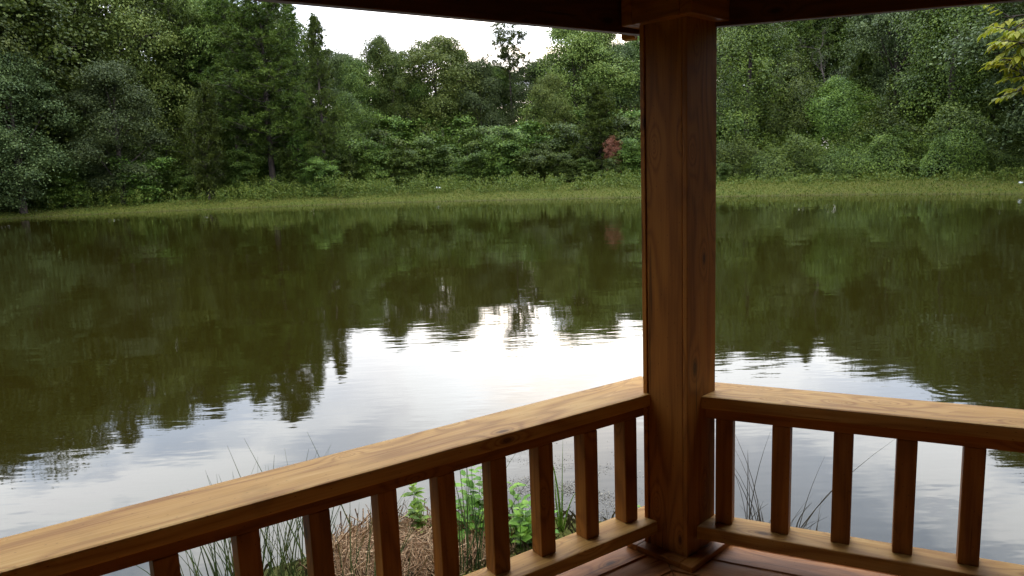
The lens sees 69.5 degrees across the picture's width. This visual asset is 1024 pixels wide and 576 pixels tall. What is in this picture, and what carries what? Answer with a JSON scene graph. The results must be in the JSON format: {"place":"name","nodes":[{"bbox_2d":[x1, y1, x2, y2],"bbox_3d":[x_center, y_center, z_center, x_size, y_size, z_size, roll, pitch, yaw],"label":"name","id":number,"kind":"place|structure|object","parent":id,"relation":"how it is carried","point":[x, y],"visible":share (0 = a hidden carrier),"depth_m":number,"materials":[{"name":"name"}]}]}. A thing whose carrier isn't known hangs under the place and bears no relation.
{"place":"outdoors","nodes":[
{"label":"outdoors","id":0,"kind":"place"},
{"bbox_2d":[103,0,826,147],"label":"sky","id":1,"kind":"structure","parent":0,"point":[346,29],"materials":[{"name":"white"}]},
{"bbox_2d":[0,194,1023,575],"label":"water","id":2,"kind":"structure","parent":0,"point":[146,356],"depth_m":11.80,"materials":[{"name":"green liquid"}]},
{"bbox_2d":[0,158,1023,575],"bbox_3d":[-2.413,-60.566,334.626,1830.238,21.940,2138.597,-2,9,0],"label":"ground","id":3,"kind":"structure","parent":0,"point":[1000,188],"depth_m":63.21,"materials":[{"name":"plant"}]},
{"bbox_2d":[0,2,91,172],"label":"oak tree","id":4,"kind":"object","parent":3,"relation":"on","point":[5,43],"visible":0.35,"depth_m":67.53,"materials":[{"name":"green plant"}]},
{"bbox_2d":[0,45,101,214],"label":"broadleaf tree","id":5,"kind":"object","parent":3,"relation":"on","point":[19,178],"visible":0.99,"depth_m":67.40,"materials":[{"name":"green plant"}]},
{"bbox_2d":[32,161,90,209],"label":"tall shrub","id":6,"kind":"object","parent":3,"relation":"on","point":[63,188],"visible":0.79,"depth_m":71.22,"materials":[{"name":"green plant"}]},
{"bbox_2d":[0,0,141,191],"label":"oak tree","id":7,"kind":"object","parent":3,"relation":"on","point":[43,10],"visible":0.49,"depth_m":71.41,"materials":[{"name":"green plant"}]},
{"bbox_2d":[36,0,118,156],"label":"pine tree","id":8,"kind":"object","parent":3,"relation":"on","point":[87,12],"visible":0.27,"depth_m":78.30,"materials":[{"name":"green plant"}]},
{"bbox_2d":[20,0,168,162],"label":"broadleaf tree","id":9,"kind":"object","parent":3,"relation":"on","point":[92,50],"visible":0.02,"depth_m":79.46,"materials":[{"name":"green plant"}]},
{"bbox_2d":[63,152,130,202],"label":"tall shrub","id":10,"kind":"object","parent":3,"relation":"on","point":[91,177],"visible":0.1,"depth_m":77.56,"materials":[{"name":"green plant"}]},
{"bbox_2d":[43,56,182,205],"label":"broadleaf tree","id":11,"kind":"object","parent":3,"relation":"on","point":[109,76],"visible":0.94,"depth_m":72.69,"materials":[{"name":"green plant"}]},
{"bbox_2d":[61,0,224,163],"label":"broadleaf tree","id":12,"kind":"object","parent":3,"relation":"on","point":[119,19],"visible":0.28,"depth_m":82.28,"materials":[{"name":"green plant"}]},
{"bbox_2d":[102,154,183,203],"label":"tall shrub","id":13,"kind":"object","parent":3,"relation":"on","point":[161,163],"visible":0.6,"depth_m":74.44,"materials":[{"name":"green plant"}]},
{"bbox_2d":[125,137,188,194],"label":"tall shrub","id":14,"kind":"object","parent":3,"relation":"on","point":[166,147],"visible":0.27,"depth_m":82.28,"materials":[{"name":"green plant"}]},
{"bbox_2d":[132,0,219,163],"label":"pine tree","id":15,"kind":"object","parent":3,"relation":"on","point":[178,15],"visible":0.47,"depth_m":84.66,"materials":[{"name":"green plant"}]},
{"bbox_2d":[158,163,200,200],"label":"tall shrub","id":16,"kind":"object","parent":3,"relation":"on","point":[176,178],"visible":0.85,"depth_m":77.20,"materials":[{"name":"green plant"}]},
{"bbox_2d":[166,87,229,196],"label":"vine covered tree","id":17,"kind":"object","parent":3,"relation":"on","point":[191,102],"visible":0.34,"depth_m":78.05,"materials":[{"name":"green plant"}]},
{"bbox_2d":[182,79,226,199],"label":"young pine","id":18,"kind":"object","parent":3,"relation":"on","point":[210,152],"visible":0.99,"depth_m":74.60,"materials":[{"name":"green plant"}]},
{"bbox_2d":[134,0,280,167],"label":"broadleaf tree","id":19,"kind":"object","parent":3,"relation":"on","point":[194,9],"visible":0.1,"depth_m":86.84,"materials":[{"name":"green plant"}]},
{"bbox_2d":[183,0,268,159],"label":"pine tree","id":20,"kind":"object","parent":3,"relation":"on","point":[215,17],"visible":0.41,"depth_m":84.28,"materials":[{"name":"green plant"}]},
{"bbox_2d":[179,463,274,575],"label":"rush clump","id":21,"kind":"object","parent":3,"relation":"on","point":[227,568],"visible":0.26,"depth_m":4.69,"materials":[{"name":"plant"}]},
{"bbox_2d":[222,149,264,195],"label":"tall shrub","id":22,"kind":"object","parent":3,"relation":"on","point":[242,170],"visible":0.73,"depth_m":79.02,"materials":[{"name":"green plant"}]},
{"bbox_2d":[225,145,287,191],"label":"tall shrub","id":23,"kind":"object","parent":3,"relation":"on","point":[264,169],"visible":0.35,"depth_m":87.75,"materials":[{"name":"green plant"}]},
{"bbox_2d":[197,0,316,192],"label":"pine tree","id":24,"kind":"object","parent":3,"relation":"on","point":[258,37],"visible":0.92,"depth_m":78.77,"materials":[{"name":"green plant"}]},
{"bbox_2d":[267,146,308,192],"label":"tall shrub","id":25,"kind":"object","parent":3,"relation":"on","point":[289,170],"visible":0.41,"depth_m":80.49,"materials":[{"name":"green plant"}]},
{"bbox_2d":[278,4,311,149],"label":"pine tree","id":26,"kind":"object","parent":3,"relation":"on","point":[292,17],"visible":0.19,"depth_m":87.47,"materials":[{"name":"green plant"}]},
{"bbox_2d":[254,12,337,150],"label":"tree","id":27,"kind":"object","parent":3,"relation":"on","point":[303,31],"visible":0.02,"depth_m":98.17,"materials":[{"name":"green plant"}]},
{"bbox_2d":[260,447,340,575],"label":"rush clump","id":28,"kind":"object","parent":3,"relation":"on","point":[284,563],"visible":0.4,"depth_m":4.56,"materials":[{"name":"plant"}]},
{"bbox_2d":[286,92,324,190],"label":"young pine","id":29,"kind":"object","parent":3,"relation":"on","point":[301,139],"visible":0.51,"depth_m":78.78,"materials":[{"name":"green plant"}]},
{"bbox_2d":[297,156,342,196],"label":"tall shrub","id":30,"kind":"object","parent":3,"relation":"on","point":[315,170],"visible":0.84,"depth_m":74.98,"materials":[{"name":"green plant"}]},
{"bbox_2d":[296,11,345,165],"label":"pine tree","id":31,"kind":"object","parent":3,"relation":"on","point":[315,37],"visible":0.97,"depth_m":76.04,"materials":[{"name":"green plant"}]},
{"bbox_2d":[327,154,363,190],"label":"tall shrub","id":32,"kind":"object","parent":3,"relation":"on","point":[349,167],"visible":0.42,"depth_m":79.11,"materials":[{"name":"green plant"}]},
{"bbox_2d":[323,50,384,125],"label":"broadleaf tree","id":33,"kind":"object","parent":3,"relation":"on","point":[337,60],"visible":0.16,"depth_m":94.17,"materials":[{"name":"green plant"}]},
{"bbox_2d":[325,89,385,178],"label":"vine covered tree","id":34,"kind":"object","parent":3,"relation":"on","point":[350,105],"visible":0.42,"depth_m":82.05,"materials":[{"name":"green plant"}]},
{"bbox_2d":[333,53,388,142],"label":"oak tree","id":35,"kind":"object","parent":3,"relation":"on","point":[356,79],"visible":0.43,"depth_m":90.61,"materials":[{"name":"green plant"}]},
{"bbox_2d":[341,133,400,191],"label":"tall shrub","id":36,"kind":"object","parent":3,"relation":"on","point":[373,156],"visible":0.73,"depth_m":79.43,"materials":[{"name":"green plant"}]},
{"bbox_2d":[331,491,429,575],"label":"rush clump","id":37,"kind":"object","parent":3,"relation":"on","point":[369,549],"visible":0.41,"depth_m":4.39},
{"bbox_2d":[355,32,417,137],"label":"oak tree","id":38,"kind":"object","parent":3,"relation":"on","point":[376,61],"visible":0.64,"depth_m":93.01,"materials":[{"name":"green plant"}]},
{"bbox_2d":[352,124,420,185],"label":"tall shrub","id":39,"kind":"object","parent":3,"relation":"on","point":[380,133],"visible":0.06,"depth_m":85.07,"materials":[{"name":"green plant"}]},
{"bbox_2d":[356,112,418,161],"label":"tall shrub","id":40,"kind":"object","parent":3,"relation":"on","point":[395,121],"visible":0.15,"depth_m":91.75,"materials":[{"name":"green plant"}]},
{"bbox_2d":[383,146,426,188],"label":"tall shrub","id":41,"kind":"object","parent":3,"relation":"on","point":[403,165],"visible":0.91,"depth_m":79.35,"materials":[{"name":"green plant"}]},
{"bbox_2d":[294,498,521,575],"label":"straw heap","id":42,"kind":"object","parent":3,"relation":"on","point":[421,549],"visible":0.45,"depth_m":4.64,"materials":[{"name":"brown"}]},
{"bbox_2d":[377,47,449,138],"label":"oak tree","id":43,"kind":"object","parent":3,"relation":"on","point":[416,91],"visible":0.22,"depth_m":96.45,"materials":[{"name":"green plant"}]},
{"bbox_2d":[400,483,431,532],"bbox_3d":[-0.639,1.478,4.922,0.248,0.614,0.184,5,12,39],"label":"leafy plant","id":44,"kind":"object","parent":3,"relation":"on","point":[417,506],"visible":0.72,"depth_m":4.91,"materials":[{"name":"green plant"}]},
{"bbox_2d":[231,503,614,575],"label":"shore grass","id":45,"kind":"structure","parent":3,"relation":"on","point":[569,524],"depth_m":4.80,"materials":[{"name":"plant"}]},
{"bbox_2d":[409,134,455,186],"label":"tall shrub","id":46,"kind":"object","parent":3,"relation":"on","point":[437,162],"visible":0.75,"depth_m":80.29,"materials":[{"name":"green plant"}]},
{"bbox_2d":[389,112,475,173],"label":"tall shrub","id":47,"kind":"object","parent":3,"relation":"on","point":[417,122],"visible":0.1,"depth_m":94.21,"materials":[{"name":"green plant"}]},
{"bbox_2d":[381,33,503,140],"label":"broadleaf tree","id":48,"kind":"object","parent":3,"relation":"on","point":[438,51],"visible":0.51,"depth_m":94.58,"materials":[{"name":"green plant"}]},
{"bbox_2d":[411,127,480,183],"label":"tall shrub","id":49,"kind":"object","parent":3,"relation":"on","point":[457,143],"visible":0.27,"depth_m":86.06,"materials":[{"name":"green plant"}]},
{"bbox_2d":[418,107,484,153],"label":"tall shrub","id":50,"kind":"object","parent":3,"relation":"on","point":[452,121],"visible":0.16,"depth_m":92.92,"materials":[{"name":"green plant"}]},
{"bbox_2d":[434,46,494,125],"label":"broadleaf tree","id":51,"kind":"object","parent":3,"relation":"on","point":[462,59],"visible":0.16,"depth_m":97.39,"materials":[{"name":"green plant"}]},
{"bbox_2d":[450,150,485,184],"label":"tall shrub","id":52,"kind":"object","parent":3,"relation":"on","point":[467,165],"visible":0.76,"depth_m":79.20,"materials":[{"name":"green plant"}]},
{"bbox_2d":[455,469,484,541],"bbox_3d":[-0.308,1.449,4.856,0.490,0.606,0.403,-2,9,0],"label":"leafy plant","id":53,"kind":"object","parent":3,"relation":"on","point":[476,496],"visible":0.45,"depth_m":4.86,"materials":[{"name":"green plant"}]},
{"bbox_2d":[447,56,522,140],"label":"broadleaf tree","id":54,"kind":"object","parent":3,"relation":"on","point":[490,82],"visible":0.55,"depth_m":95.25,"materials":[{"name":"green plant"}]},
{"bbox_2d":[463,124,507,183],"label":"tall shrub","id":55,"kind":"object","parent":3,"relation":"on","point":[475,144],"visible":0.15,"depth_m":84.93,"materials":[{"name":"green plant"}]},
{"bbox_2d":[455,453,529,572],"bbox_3d":[-0.123,1.361,4.374,0.429,0.826,0.754,-4,9,-13],"label":"rush clump","id":56,"kind":"object","parent":3,"relation":"on","point":[479,551],"visible":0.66,"depth_m":4.46,"materials":[{"name":"plant"}]},
{"bbox_2d":[471,58,519,124],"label":"oak tree","id":57,"kind":"object","parent":3,"relation":"on","point":[501,75],"visible":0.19,"depth_m":98.81,"materials":[{"name":"green plant"}]},
{"bbox_2d":[476,125,528,184],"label":"tall shrub","id":58,"kind":"object","parent":3,"relation":"on","point":[497,159],"visible":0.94,"depth_m":78.85,"materials":[{"name":"green plant"}]},
{"bbox_2d":[479,23,533,123],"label":"pine tree","id":59,"kind":"object","parent":3,"relation":"on","point":[505,55],"visible":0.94,"depth_m":95.39,"materials":[{"name":"green plant"}]},
{"bbox_2d":[0,0,1023,575],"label":"gazebo","id":60,"kind":"object","parent":3,"relation":"on","point":[684,404],"visible":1,"depth_m":2.71,"materials":[{"name":"brown wood"}]},
{"bbox_2d":[0,170,1023,217],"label":"bank grass","id":61,"kind":"structure","parent":3,"relation":"on","point":[616,189],"depth_m":65.27,"materials":[{"name":"plant"}]},
{"bbox_2d":[1,162,1023,209],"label":"weeds","id":62,"kind":"object","parent":3,"relation":"on","point":[246,191],"visible":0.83,"depth_m":72.69,"materials":[{"name":"green plant"}]},
{"bbox_2d":[478,117,555,182],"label":"tall shrub","id":63,"kind":"object","parent":3,"relation":"on","point":[530,127],"visible":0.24,"depth_m":83.61,"materials":[{"name":"green plant"}]},
{"bbox_2d":[508,481,531,549],"bbox_3d":[0.009,1.508,4.834,0.335,0.443,0.310,4,11,32],"label":"leafy plant","id":64,"kind":"object","parent":3,"relation":"on","point":[518,521],"visible":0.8,"depth_m":4.81,"materials":[{"name":"green plant"}]},
{"bbox_2d":[504,59,556,124],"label":"broadleaf tree","id":65,"kind":"object","parent":3,"relation":"on","point":[526,87],"visible":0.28,"depth_m":95.01,"materials":[{"name":"green plant"}]},
{"bbox_2d":[513,140,554,182],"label":"tall shrub","id":66,"kind":"object","parent":3,"relation":"on","point":[532,161],"visible":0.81,"depth_m":78.26,"materials":[{"name":"green plant"}]},
{"bbox_2d":[519,71,579,170],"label":"broadleaf tree","id":67,"kind":"object","parent":3,"relation":"on","point":[546,87],"visible":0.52,"depth_m":89.15,"materials":[{"name":"green plant"}]},
{"bbox_2d":[518,105,584,177],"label":"tall shrub","id":68,"kind":"object","parent":3,"relation":"on","point":[548,169],"visible":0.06,"depth_m":91.21,"materials":[{"name":"green plant"}]},
{"bbox_2d":[545,150,579,182],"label":"tall shrub","id":69,"kind":"object","parent":3,"relation":"on","point":[563,163],"visible":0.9,"depth_m":77.14,"materials":[{"name":"green plant"}]},
{"bbox_2d":[553,450,574,531],"bbox_3d":[0.347,1.401,5.098,0.207,0.712,0.053,0,9,12],"label":"blade plant","id":70,"kind":"object","parent":3,"relation":"on","point":[560,519],"visible":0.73,"depth_m":5.12,"materials":[{"name":"green plant"}]},
{"bbox_2d":[542,120,594,178],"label":"tall shrub","id":71,"kind":"object","parent":3,"relation":"on","point":[565,139],"visible":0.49,"depth_m":81.56,"materials":[{"name":"green plant"}]},
{"bbox_2d":[510,28,639,135],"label":"broadleaf tree","id":72,"kind":"object","parent":3,"relation":"on","point":[571,52],"visible":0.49,"depth_m":92.88,"materials":[{"name":"green plant"}]},
{"bbox_2d":[576,157,597,180],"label":"tall shrub","id":73,"kind":"object","parent":3,"relation":"on","point":[588,168],"visible":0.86,"depth_m":77.16,"materials":[{"name":"green plant"}]},
{"bbox_2d":[570,81,625,178],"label":"young pine","id":74,"kind":"object","parent":3,"relation":"on","point":[594,125],"visible":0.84,"depth_m":77.75,"materials":[{"name":"green plant"}]},
{"bbox_2d":[571,32,639,118],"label":"broadleaf tree","id":75,"kind":"object","parent":3,"relation":"on","point":[611,36],"visible":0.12,"depth_m":95.29,"materials":[{"name":"green plant"}]},
{"bbox_2d":[581,106,639,174],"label":"tall shrub","id":76,"kind":"object","parent":3,"relation":"on","point":[635,115],"visible":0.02,"depth_m":87.50,"materials":[{"name":"green plant"}]},
{"bbox_2d":[583,41,639,115],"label":"broadleaf tree","id":77,"kind":"object","parent":3,"relation":"on","point":[628,51],"visible":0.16,"depth_m":94.80,"materials":[{"name":"green plant"}]},
{"bbox_2d":[601,135,622,177],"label":"tall shrub","id":78,"kind":"object","parent":3,"relation":"on","point":[609,149],"visible":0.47,"depth_m":75.17,"materials":[{"name":"red plant"}]},
{"bbox_2d":[602,155,621,180],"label":"tall shrub","id":79,"kind":"object","parent":3,"relation":"on","point":[611,163],"visible":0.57,"depth_m":72.61,"materials":[{"name":"green plant"}]},
{"bbox_2d":[597,116,639,174],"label":"tall shrub","id":80,"kind":"object","parent":3,"relation":"on","point":[621,134],"visible":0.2,"depth_m":78.98,"materials":[{"name":"green plant"}]},
{"bbox_2d":[612,136,640,179],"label":"tall shrub","id":81,"kind":"object","parent":3,"relation":"on","point":[630,152],"visible":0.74,"depth_m":74.11,"materials":[{"name":"green plant"}]},
{"bbox_2d":[716,161,732,180],"bbox_3d":[18.768,-10.248,65.058,1.697,1.915,1.617,-6,10,-22],"label":"tall shrub","id":82,"kind":"object","parent":3,"relation":"on","point":[723,174],"visible":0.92,"depth_m":64.85,"materials":[{"name":"green plant"}]},
{"bbox_2d":[716,25,776,117],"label":"oak tree","id":83,"kind":"object","parent":3,"relation":"on","point":[720,35],"visible":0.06,"depth_m":86.02,"materials":[{"name":"green plant"}]},
{"bbox_2d":[716,126,781,178],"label":"kudzu mound","id":84,"kind":"object","parent":3,"relation":"on","point":[738,141],"visible":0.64,"depth_m":66.73,"materials":[{"name":"green plant"}]},
{"bbox_2d":[716,22,822,175],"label":"vine covered tree","id":85,"kind":"object","parent":3,"relation":"on","point":[756,39],"visible":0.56,"depth_m":69.36,"materials":[{"name":"green plant"}]},
{"bbox_2d":[736,123,830,178],"bbox_3d":[24.451,-12.330,66.203,8.402,4.785,10.212,2,10,26],"label":"kudzu mound","id":86,"kind":"object","parent":3,"relation":"on","point":[781,151],"visible":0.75,"depth_m":63.59,"materials":[{"name":"green plant"}]},
{"bbox_2d":[744,51,831,172],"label":"vine covered tree","id":87,"kind":"object","parent":3,"relation":"on","point":[803,84],"visible":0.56,"depth_m":68.01,"materials":[{"name":"green plant"}]},
{"bbox_2d":[762,17,859,141],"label":"oak tree","id":88,"kind":"object","parent":3,"relation":"on","point":[838,26],"visible":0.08,"depth_m":83.87,"materials":[{"name":"green plant"}]},
{"bbox_2d":[782,18,844,158],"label":"pine tree","id":89,"kind":"object","parent":3,"relation":"on","point":[808,24],"visible":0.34,"depth_m":82.32,"materials":[{"name":"green plant"}]},
{"bbox_2d":[788,74,884,171],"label":"vine covered tree","id":90,"kind":"object","parent":3,"relation":"on","point":[839,94],"visible":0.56,"depth_m":65.09,"materials":[{"name":"green plant"}]},
{"bbox_2d":[793,21,881,144],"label":"bare topped tree","id":91,"kind":"object","parent":3,"relation":"on","point":[821,62],"visible":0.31,"depth_m":77.48,"materials":[{"name":"green plant"}]},
{"bbox_2d":[782,126,894,176],"bbox_3d":[28.677,-11.753,63.500,8.770,4.226,10.660,-5,9,-17],"label":"kudzu mound","id":92,"kind":"object","parent":3,"relation":"on","point":[832,147],"visible":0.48,"depth_m":61.76,"materials":[{"name":"green plant"}]},
{"bbox_2d":[834,47,878,137],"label":"young pine","id":93,"kind":"object","parent":3,"relation":"on","point":[862,63],"visible":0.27,"depth_m":70.53,"materials":[{"name":"green plant"}]},
{"bbox_2d":[828,118,935,175],"bbox_3d":[29.507,-11.532,60.584,8.202,4.610,9.879,-2,9,1],"label":"kudzu mound","id":94,"kind":"object","parent":3,"relation":"on","point":[887,141],"visible":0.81,"depth_m":58.40,"materials":[{"name":"green plant"}]},
{"bbox_2d":[830,74,940,174],"bbox_3d":[32.386,-13.818,61.959,10.212,8.412,8.726,-3,9,-2],"label":"kudzu mound","id":95,"kind":"object","parent":3,"relation":"on","point":[879,117],"visible":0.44,"depth_m":61.58,"materials":[{"name":"green plant"}]},
{"bbox_2d":[827,10,952,147],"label":"oak tree","id":96,"kind":"object","parent":3,"relation":"on","point":[844,29],"visible":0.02,"depth_m":81.39,"materials":[{"name":"green plant"}]},
{"bbox_2d":[815,8,967,137],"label":"broadleaf tree","id":97,"kind":"object","parent":3,"relation":"on","point":[875,21],"visible":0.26,"depth_m":70.94,"materials":[{"name":"green plant"}]},
{"bbox_2d":[865,88,1023,173],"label":"kudzu mound","id":98,"kind":"object","parent":3,"relation":"on","point":[970,118],"visible":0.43,"depth_m":57.02,"materials":[{"name":"green plant"}]},
{"bbox_2d":[883,2,1022,170],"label":"vine covered tree","id":99,"kind":"object","parent":3,"relation":"on","point":[944,19],"visible":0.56,"depth_m":60.27,"materials":[{"name":"green plant"}]},
{"bbox_2d":[906,115,1021,175],"bbox_3d":[34.057,-10.970,56.659,8.785,4.472,7.294,-6,10,-21],"label":"kudzu mound","id":100,"kind":"object","parent":3,"relation":"on","point":[935,148],"visible":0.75,"depth_m":54.38,"materials":[{"name":"green plant"}]},
{"bbox_2d":[918,1,1023,162],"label":"broadleaf tree","id":101,"kind":"object","parent":3,"relation":"on","point":[970,46],"visible":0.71,"depth_m":50.24,"materials":[{"name":"green plant"}]},
{"bbox_2d":[926,2,1022,127],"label":"oak tree","id":102,"kind":"object","parent":3,"relation":"on","point":[992,70],"visible":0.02,"depth_m":66.92,"materials":[{"name":"green plant"}]},
{"bbox_2d":[947,135,1023,172],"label":"kudzu mound","id":103,"kind":"object","parent":3,"relation":"on","point":[1012,149],"visible":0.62,"depth_m":53.68,"materials":[{"name":"green plant"}]},
{"bbox_2d":[977,5,1023,103],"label":"yellow leaved tree","id":104,"kind":"object","parent":3,"relation":"on","point":[1014,38],"visible":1,"depth_m":4.81,"materials":[{"name":"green plant"}]},
{"bbox_2d":[977,62,1023,167],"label":"young pine","id":105,"kind":"object","parent":3,"relation":"on","point":[990,111],"visible":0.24,"depth_m":56.57,"materials":[{"name":"green plant"}]},
{"bbox_2d":[457,441,641,521],"bbox_3d":[0.220,1.722,5.601,2.425,0.009,3.338,0,9,12],"label":"plant","id":106,"kind":"object","parent":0,"point":[561,488],"visible":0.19,"depth_m":6.04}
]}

